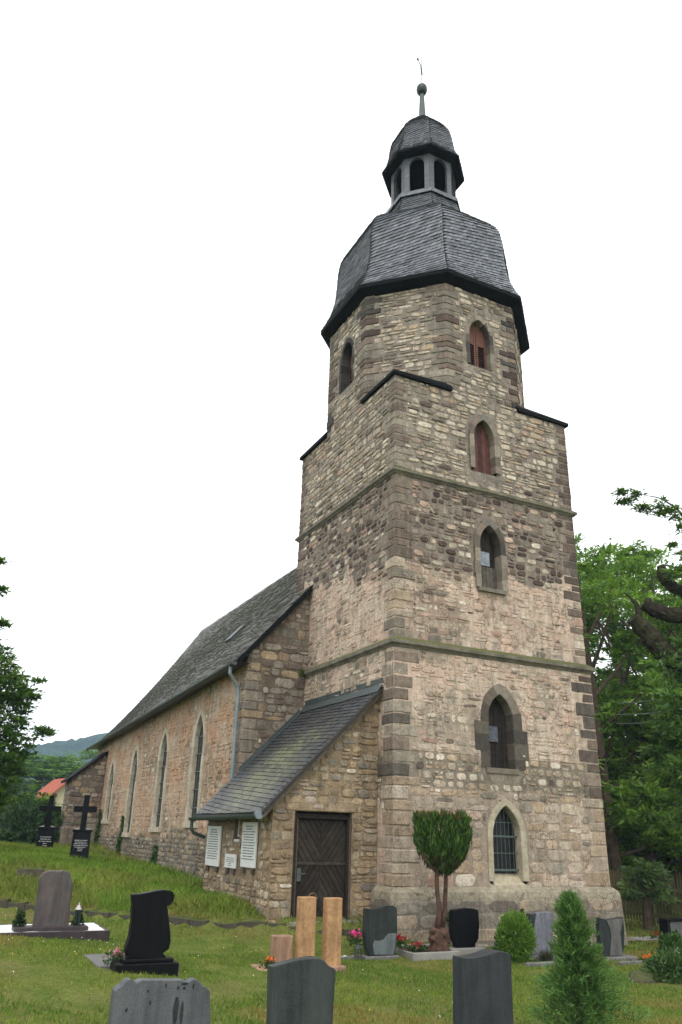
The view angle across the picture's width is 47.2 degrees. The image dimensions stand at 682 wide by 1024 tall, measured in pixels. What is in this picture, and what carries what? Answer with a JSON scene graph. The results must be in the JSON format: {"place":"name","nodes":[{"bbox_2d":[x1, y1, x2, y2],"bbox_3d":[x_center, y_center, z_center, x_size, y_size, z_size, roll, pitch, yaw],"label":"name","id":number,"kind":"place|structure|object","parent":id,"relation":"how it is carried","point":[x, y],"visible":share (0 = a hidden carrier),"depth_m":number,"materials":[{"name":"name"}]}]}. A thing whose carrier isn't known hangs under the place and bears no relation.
{"place":"outdoors","nodes":[
{"label":"outdoors","id":0,"kind":"place"},
{"bbox_2d":[18,732,108,793],"bbox_3d":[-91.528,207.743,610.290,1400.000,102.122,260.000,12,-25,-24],"label":"hill","id":1,"kind":"structure","parent":0,"point":[60,748],"depth_m":567.86,"materials":[{"name":"green plant"}]},
{"bbox_2d":[0,840,681,1023],"bbox_3d":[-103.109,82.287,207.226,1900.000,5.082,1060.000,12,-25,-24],"label":"lawn","id":2,"kind":"structure","parent":0,"point":[30,992],"depth_m":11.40,"materials":[{"name":"green plant"}]},
{"bbox_2d":[0,789,44,844],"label":"pale shrub","id":3,"kind":"object","parent":2,"relation":"on","point":[20,818],"visible":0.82,"depth_m":31.04,"materials":[{"name":"green plant"}]},
{"bbox_2d":[0,556,58,813],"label":"leafy tree","id":4,"kind":"object","parent":2,"relation":"on","point":[16,693],"visible":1,"depth_m":23.32,"materials":[{"name":"green plant"}]},
{"bbox_2d":[16,868,43,882],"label":"stone steps","id":5,"kind":"structure","parent":2,"relation":"on","point":[37,871],"depth_m":18.98,"materials":[{"name":"grey stone"}]},
{"bbox_2d":[3,760,63,794],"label":"ash tree","id":6,"kind":"object","parent":2,"relation":"on","point":[36,767],"visible":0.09,"depth_m":81.42,"materials":[{"name":"green plant"}]},
{"bbox_2d":[0,747,70,796],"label":"ash tree","id":7,"kind":"object","parent":2,"relation":"on","point":[58,774],"visible":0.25,"depth_m":79.87,"materials":[{"name":"green plant"}]},
{"bbox_2d":[0,784,77,840],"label":"hedge","id":8,"kind":"object","parent":2,"relation":"on","point":[56,819],"visible":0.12,"depth_m":34.88,"materials":[{"name":"green plant"}]},
{"bbox_2d":[2,754,78,792],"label":"ash tree","id":9,"kind":"object","parent":2,"relation":"on","point":[55,766],"visible":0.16,"depth_m":84.96,"materials":[{"name":"green plant"}]},
{"bbox_2d":[35,796,61,848],"bbox_3d":[-10.216,11.034,27.143,0.726,2.215,0.340,9,-23,-17],"label":"cross monument","id":10,"kind":"object","parent":2,"relation":"on","point":[45,835],"visible":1,"depth_m":27.03,"materials":[{"name":"black stone"}]},
{"bbox_2d":[35,778,65,805],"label":"village house","id":11,"kind":"structure","parent":2,"relation":"on","point":[55,788],"depth_m":55.33,"materials":[{"name":"red tile"}]},
{"bbox_2d":[21,756,81,790],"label":"ash tree","id":12,"kind":"object","parent":2,"relation":"on","point":[59,768],"visible":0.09,"depth_m":87.17,"materials":[{"name":"green plant"}]},
{"bbox_2d":[0,870,109,940],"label":"gravestone","id":13,"kind":"object","parent":2,"relation":"on","point":[51,917],"visible":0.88,"depth_m":13.48,"materials":[{"name":"stone"}]},
{"bbox_2d":[11,907,26,926],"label":"box plant","id":14,"kind":"object","parent":13,"relation":"on","point":[19,920],"visible":1,"depth_m":13.32,"materials":[{"name":"green plant"}]},
{"bbox_2d":[70,906,84,924],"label":"box plant","id":15,"kind":"object","parent":13,"relation":"on","point":[82,920],"visible":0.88,"depth_m":13.71,"materials":[{"name":"green plant"}]},
{"bbox_2d":[73,902,81,923],"bbox_3d":[-4.603,7.030,13.669,0.126,0.380,0.120,12,-25,-24],"label":"grave lantern","id":16,"kind":"object","parent":13,"relation":"on","point":[78,907],"visible":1,"depth_m":13.66,"materials":[{"name":"plastic"}]},
{"bbox_2d":[27,763,86,791],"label":"ash tree","id":17,"kind":"object","parent":2,"relation":"on","point":[52,778],"visible":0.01,"depth_m":90.42,"materials":[{"name":"green plant"}]},
{"bbox_2d":[54,747,97,778],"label":"locust tree","id":18,"kind":"object","parent":2,"relation":"on","point":[91,756],"visible":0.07,"depth_m":100.82,"materials":[{"name":"green plant"}]},
{"bbox_2d":[70,795,96,858],"bbox_3d":[-8.068,9.993,24.351,0.692,2.198,0.340,9,-23,-17],"label":"cross monument","id":19,"kind":"object","parent":2,"relation":"on","point":[80,844],"visible":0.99,"depth_m":24.20,"materials":[{"name":"black stone"}]},
{"bbox_2d":[101,946,124,964],"bbox_3d":[-3.177,6.312,11.074,0.348,0.260,0.412,-6,-24,17],"label":"flower clump","id":20,"kind":"object","parent":2,"relation":"on","point":[117,955],"visible":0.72,"depth_m":11.06,"materials":[{"name":"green plant"}]},
{"bbox_2d":[84,889,179,975],"bbox_3d":[-3.042,6.212,11.627,1.177,1.147,1.550,12,-25,-24],"label":"gravestone","id":21,"kind":"object","parent":2,"relation":"on","point":[147,943],"visible":0.9,"depth_m":11.07,"materials":[{"name":"black stone"}]},
{"bbox_2d":[108,977,210,1023],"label":"gravestone","id":22,"kind":"object","parent":2,"relation":"on","point":[159,1001],"visible":1,"depth_m":7.71,"materials":[{"name":"grey stone"}]},
{"bbox_2d":[0,898,361,936],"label":"stone edging","id":23,"kind":"object","parent":2,"relation":"on","point":[173,920],"visible":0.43,"depth_m":15.68,"materials":[{"name":"grey stone"},{"name":"moss"}]},
{"bbox_2d":[250,892,345,971],"bbox_3d":[-0.721,7.070,13.050,1.554,1.276,0.600,12,-25,-24],"label":"grave monument","id":24,"kind":"object","parent":2,"relation":"on","point":[281,947],"visible":0.69,"depth_m":13.01,"materials":[{"name":"stone"}]},
{"bbox_2d":[258,956,276,968],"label":"flower clump","id":25,"kind":"object","parent":24,"relation":"on","point":[268,961],"visible":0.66,"depth_m":12.54,"materials":[{"name":"orange plant"}]},
{"bbox_2d":[266,956,335,1023],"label":"gravestone","id":26,"kind":"object","parent":2,"relation":"on","point":[300,990],"visible":1,"depth_m":7.71,"materials":[{"name":"grey stone"}]},
{"bbox_2d":[55,53,627,946],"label":"church","id":27,"kind":"structure","parent":2,"relation":"on","point":[417,613],"depth_m":20.64,"materials":[{"name":"stone"}]},
{"bbox_2d":[93,809,101,847],"bbox_3d":[-10.757,14.043,34.476,0.191,1.784,1.616,12,-25,-24],"label":"ivy plant","id":28,"kind":"object","parent":27,"relation":"attached to","point":[97,835],"visible":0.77,"depth_m":34.33,"materials":[{"name":"green plant"}]},
{"bbox_2d":[101,758,114,823],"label":"nave window","id":29,"kind":"structure","parent":27,"relation":"in","point":[111,778],"depth_m":34.24,"materials":[{"name":"stone"}]},
{"bbox_2d":[115,815,124,853],"bbox_3d":[-8.633,12.759,30.475,0.188,1.773,0.880,12,-25,-24],"label":"ivy plant","id":30,"kind":"object","parent":27,"relation":"attached to","point":[117,847],"visible":0.74,"depth_m":30.42,"materials":[{"name":"green plant"}]},
{"bbox_2d":[120,744,138,836],"bbox_3d":[-8.089,10.869,30.586,0.340,3.430,1.400,12,-25,-24],"label":"nave window","id":31,"kind":"structure","parent":27,"relation":"in","point":[130,798],"depth_m":30.72,"materials":[{"name":"stone"}]},
{"bbox_2d":[149,845,157,864],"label":"ivy plant","id":32,"kind":"object","parent":27,"relation":"attached to","point":[154,854],"visible":0.6,"depth_m":25.73,"materials":[{"name":"green plant"}]},
{"bbox_2d":[148,727,168,831],"bbox_3d":[-6.157,9.257,27.153,0.340,3.460,1.400,12,-25,-24],"label":"nave window","id":33,"kind":"structure","parent":27,"relation":"in","point":[162,764],"depth_m":27.26,"materials":[{"name":"stone"}]},
{"bbox_2d":[182,708,205,827],"bbox_3d":[-4.317,7.771,23.861,0.340,3.480,1.400,12,-25,-24],"label":"nave window","id":34,"kind":"structure","parent":27,"relation":"in","point":[195,774],"depth_m":23.99,"materials":[{"name":"stone"}]},
{"bbox_2d":[234,819,239,841],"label":"slit window","id":35,"kind":"structure","parent":27,"relation":"in","point":[235,840],"depth_m":17.98,"materials":[{"name":"white"}]},
{"bbox_2d":[299,667,305,676],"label":"wall weed","id":36,"kind":"object","parent":27,"relation":"attached to","point":[301,673],"depth_m":22.11,"materials":[{"name":"green plant"}]},
{"bbox_2d":[291,813,349,918],"bbox_3d":[-0.464,7.482,16.471,1.335,2.095,0.165,12,-25,-24],"label":"porch door","id":37,"kind":"structure","parent":27,"relation":"in","point":[321,841],"depth_m":16.55,"materials":[{"name":"brown wood"}]},
{"bbox_2d":[339,337,353,393],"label":"louvre window","id":38,"kind":"structure","parent":27,"relation":"in","point":[346,370],"depth_m":24.55,"materials":[{"name":"stone"}]},
{"bbox_2d":[465,315,494,370],"bbox_3d":[3.999,-4.982,23.129,1.020,1.790,0.365,12,-25,-24],"label":"louvre window","id":39,"kind":"structure","parent":27,"relation":"in","point":[479,342],"depth_m":23.17,"materials":[{"name":"wood"}]},
{"bbox_2d":[469,415,500,474],"bbox_3d":[3.913,-1.895,21.724,1.020,1.730,0.265,12,-25,-24],"label":"boarded window","id":40,"kind":"structure","parent":27,"relation":"in","point":[484,448],"depth_m":21.74,"materials":[{"name":"wood"}]},
{"bbox_2d":[474,518,508,595],"bbox_3d":[3.849,1.157,20.484,1.040,2.060,0.340,12,-25,-24],"label":"boarded window","id":41,"kind":"structure","parent":27,"relation":"in","point":[490,562],"depth_m":20.49,"materials":[{"name":"stone"}]},
{"bbox_2d":[474,684,528,774],"bbox_3d":[3.780,5.218,18.844,1.560,2.100,0.330,12,-25,-24],"label":"lancet window","id":42,"kind":"structure","parent":27,"relation":"in","point":[501,740],"depth_m":18.83,"materials":[{"name":"stone"}]},
{"bbox_2d":[487,799,530,888],"bbox_3d":[3.728,7.585,17.830,1.140,1.950,0.310,12,-25,-24],"label":"lancet window","id":43,"kind":"structure","parent":27,"relation":"in","point":[508,868],"depth_m":17.86,"materials":[{"name":"stone"}]},
{"bbox_2d":[344,929,363,946],"bbox_3d":[0.268,7.799,14.311,0.416,0.316,0.382,2,-22,-1],"label":"flower clump","id":44,"kind":"object","parent":2,"relation":"on","point":[355,939],"visible":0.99,"depth_m":14.30,"materials":[{"name":"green plant"}]},
{"bbox_2d":[354,943,361,957],"bbox_3d":[0.308,7.880,14.024,0.172,0.270,0.164,12,-25,-24],"label":"grave lantern","id":45,"kind":"object","parent":2,"relation":"on","point":[357,946],"visible":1,"depth_m":13.99,"materials":[{"name":"metal"}]},
{"bbox_2d":[341,905,399,959],"bbox_3d":[0.372,7.840,14.496,1.194,1.007,0.800,12,-25,-24],"label":"gravestone","id":46,"kind":"object","parent":2,"relation":"on","point":[379,929],"visible":0.58,"depth_m":14.33,"materials":[{"name":"stone"}]},
{"bbox_2d":[392,934,412,949],"bbox_3d":[1.086,8.028,14.480,0.527,0.387,0.434,20,-28,-37],"label":"flower clump","id":47,"kind":"object","parent":2,"relation":"on","point":[399,941],"visible":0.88,"depth_m":14.48,"materials":[{"name":"green plant"}]},
{"bbox_2d":[395,944,460,961],"bbox_3d":[1.527,8.419,14.795,1.055,0.280,1.100,12,-25,-24],"label":"grave bed","id":48,"kind":"object","parent":2,"relation":"on","point":[420,955],"visible":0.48,"depth_m":14.40,"materials":[{"name":"grey stone"}]},
{"bbox_2d":[407,940,427,951],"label":"flower clump","id":49,"kind":"object","parent":48,"relation":"on","point":[415,947],"visible":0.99,"depth_m":14.68,"materials":[{"name":"green plant"}]},
{"bbox_2d":[411,808,473,951],"bbox_3d":[2.062,7.215,15.318,1.327,2.708,1.175,12,-25,-24],"label":"yew tree","id":50,"kind":"object","parent":48,"relation":"on","point":[444,850],"visible":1,"depth_m":15.24,"materials":[{"name":"green plant"}]},
{"bbox_2d":[448,907,485,954],"bbox_3d":[2.425,8.309,15.381,0.803,0.934,0.340,12,-25,-24],"label":"gravestone","id":51,"kind":"object","parent":2,"relation":"on","point":[463,926],"visible":0.71,"depth_m":15.33,"materials":[{"name":"stone"}]},
{"bbox_2d":[453,949,513,1023],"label":"gravestone","id":52,"kind":"object","parent":2,"relation":"on","point":[482,986],"visible":1,"depth_m":7.83,"materials":[{"name":"grey stone"}]},
{"bbox_2d":[492,936,499,950],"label":"shrub","id":53,"kind":"object","parent":2,"relation":"on","point":[495,944],"visible":0.12,"depth_m":15.80,"materials":[{"name":"green plant"}]},
{"bbox_2d":[493,906,538,962],"bbox_3d":[3.341,8.199,15.043,0.908,1.117,0.865,12,-25,-24],"label":"round bush","id":54,"kind":"object","parent":2,"relation":"on","point":[516,925],"visible":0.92,"depth_m":14.88,"materials":[{"name":"green plant"}]},
{"bbox_2d":[525,961,553,966],"bbox_3d":[3.692,8.429,14.488,0.650,0.150,0.100,12,-25,-24],"label":"edging stone","id":55,"kind":"object","parent":2,"relation":"on","point":[539,964],"visible":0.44,"depth_m":14.44,"materials":[{"name":"grey stone"}]},
{"bbox_2d":[526,911,558,959],"bbox_3d":[3.887,8.430,15.457,0.915,0.938,0.350,12,-25,-24],"label":"gravestone","id":56,"kind":"object","parent":2,"relation":"on","point":[541,921],"visible":0.43,"depth_m":15.47,"materials":[{"name":"stone"}]},
{"bbox_2d":[522,887,652,1023],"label":"young conifer","id":57,"kind":"object","parent":2,"relation":"on","point":[577,969],"visible":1,"depth_m":8.78,"materials":[{"name":"green plant"}]},
{"bbox_2d":[575,532,643,808],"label":"locust tree","id":58,"kind":"object","parent":2,"relation":"on","point":[585,554],"visible":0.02,"depth_m":43.28,"materials":[{"name":"green plant"}]},
{"bbox_2d":[595,917,637,960],"bbox_3d":[5.524,8.730,15.927,0.812,0.853,0.550,12,-25,-24],"label":"gravestone","id":59,"kind":"object","parent":2,"relation":"on","point":[611,934],"visible":0.8,"depth_m":15.81,"materials":[{"name":"stone"}]},
{"bbox_2d":[576,542,681,909],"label":"locust tree","id":60,"kind":"object","parent":2,"relation":"on","point":[608,787],"visible":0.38,"depth_m":29.98,"materials":[{"name":"green plant"}]},
{"bbox_2d":[577,538,681,799],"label":"ash tree","id":61,"kind":"object","parent":2,"relation":"on","point":[658,560],"visible":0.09,"depth_m":41.55,"materials":[{"name":"green plant"}]},
{"bbox_2d":[579,570,680,893],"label":"ash tree","id":62,"kind":"object","parent":2,"relation":"on","point":[612,626],"visible":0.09,"depth_m":38.01,"materials":[{"name":"green plant"}]},
{"bbox_2d":[596,655,663,801],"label":"ash tree","id":63,"kind":"object","parent":2,"relation":"on","point":[598,669],"visible":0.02,"depth_m":43.31,"materials":[{"name":"green plant"}]},
{"bbox_2d":[580,539,681,904],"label":"locust tree","id":64,"kind":"object","parent":2,"relation":"on","point":[621,645],"visible":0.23,"depth_m":34.50,"materials":[{"name":"green plant"}]},
{"bbox_2d":[617,960,644,965],"bbox_3d":[5.764,8.804,15.236,0.950,0.100,0.080,12,-25,-24],"label":"edging stone","id":65,"kind":"object","parent":2,"relation":"on","point":[620,963],"visible":0.36,"depth_m":15.12,"materials":[{"name":"grey stone"}]},
{"bbox_2d":[594,672,681,871],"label":"locust tree","id":66,"kind":"object","parent":2,"relation":"on","point":[628,694],"visible":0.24,"depth_m":30.65,"materials":[{"name":"green plant"}]},
{"bbox_2d":[596,699,681,873],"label":"locust tree","id":67,"kind":"object","parent":2,"relation":"on","point":[615,759],"visible":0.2,"depth_m":30.64,"materials":[{"name":"green plant"}]},
{"bbox_2d":[602,632,676,808],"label":"ash tree","id":68,"kind":"object","parent":2,"relation":"on","point":[641,705],"depth_m":46.25,"materials":[{"name":"green plant"}]},
{"bbox_2d":[627,936,658,941],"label":"grave slab","id":69,"kind":"structure","parent":2,"relation":"on","point":[644,938],"depth_m":19.21,"materials":[{"name":"stone"}]},
{"bbox_2d":[609,485,681,829],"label":"pollarded tree","id":70,"kind":"object","parent":2,"relation":"on","point":[666,654],"visible":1,"depth_m":21.76,"materials":[{"name":"green plant"}]},
{"bbox_2d":[609,869,681,925],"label":"picket fence","id":71,"kind":"object","parent":2,"relation":"on","point":[654,914],"visible":0.27,"depth_m":23.17,"materials":[{"name":"brown wood"}]},
{"bbox_2d":[617,805,673,887],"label":"undergrowth","id":72,"kind":"object","parent":2,"relation":"on","point":[666,859],"visible":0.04,"depth_m":33.68,"materials":[{"name":"green plant"}]},
{"bbox_2d":[630,952,661,964],"bbox_3d":[6.122,8.791,15.382,1.030,0.205,0.503,5,-23,-7],"label":"flower clump","id":73,"kind":"object","parent":2,"relation":"on","point":[643,959],"visible":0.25,"depth_m":15.35,"materials":[{"name":"orange plant"}]},
{"bbox_2d":[629,969,664,983],"bbox_3d":[5.262,7.979,13.396,0.784,0.209,0.313,12,-25,-24],"label":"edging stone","id":74,"kind":"object","parent":2,"relation":"on","point":[638,976],"visible":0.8,"depth_m":13.28,"materials":[{"name":"grey stone"}]},
{"bbox_2d":[617,856,681,929],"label":"tree","id":75,"kind":"object","parent":2,"relation":"on","point":[644,875],"visible":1,"depth_m":22.25,"materials":[{"name":"green plant"}]},
{"bbox_2d":[639,930,660,938],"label":"flower clump","id":76,"kind":"object","parent":2,"relation":"on","point":[652,936],"visible":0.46,"depth_m":19.34,"materials":[{"name":"green plant"}]},
{"bbox_2d":[621,571,681,862],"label":"locust tree","id":77,"kind":"object","parent":2,"relation":"on","point":[667,604],"visible":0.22,"depth_m":32.06,"materials":[{"name":"green plant"}]},
{"bbox_2d":[636,944,681,983],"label":"shrub","id":78,"kind":"object","parent":2,"relation":"on","point":[672,959],"visible":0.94,"depth_m":13.47,"materials":[{"name":"green plant"}]},
{"bbox_2d":[651,901,679,922],"bbox_3d":[9.914,12.255,24.214,1.141,0.990,1.252,-11,-26,29],"label":"shrub","id":79,"kind":"object","parent":2,"relation":"on","point":[664,909],"visible":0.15,"depth_m":24.11,"materials":[{"name":"green plant"}]},
{"bbox_2d":[656,929,681,957],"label":"shrub","id":80,"kind":"object","parent":2,"relation":"on","point":[674,938],"visible":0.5,"depth_m":16.34,"materials":[{"name":"green plant"}]},
{"bbox_2d":[659,918,681,941],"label":"gravestone","id":81,"kind":"object","parent":2,"relation":"on","point":[667,925],"visible":0.59,"depth_m":18.21,"materials":[{"name":"grey stone"}]},
{"bbox_2d":[0,0,681,751],"label":"sky","id":82,"kind":"structure","parent":0,"point":[186,186],"materials":[{"name":"white"}]},
{"bbox_2d":[536,948,558,961],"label":"grass tuft","id":83,"kind":"object","parent":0,"point":[547,956],"visible":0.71,"depth_m":14.84,"materials":[{"name":"green plant"}]},
{"bbox_2d":[594,952,610,966],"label":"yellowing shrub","id":84,"kind":"object","parent":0,"point":[603,958],"visible":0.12,"depth_m":14.68,"materials":[{"name":"green plant"}]},
{"bbox_2d":[617,709,672,714],"bbox_3d":[10.759,6.194,25.389,0.023,0.531,4.124,18,-28,-35],"label":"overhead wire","id":85,"kind":"object","parent":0,"point":[640,713],"visible":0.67,"depth_m":26.36,"materials":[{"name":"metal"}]}
]}

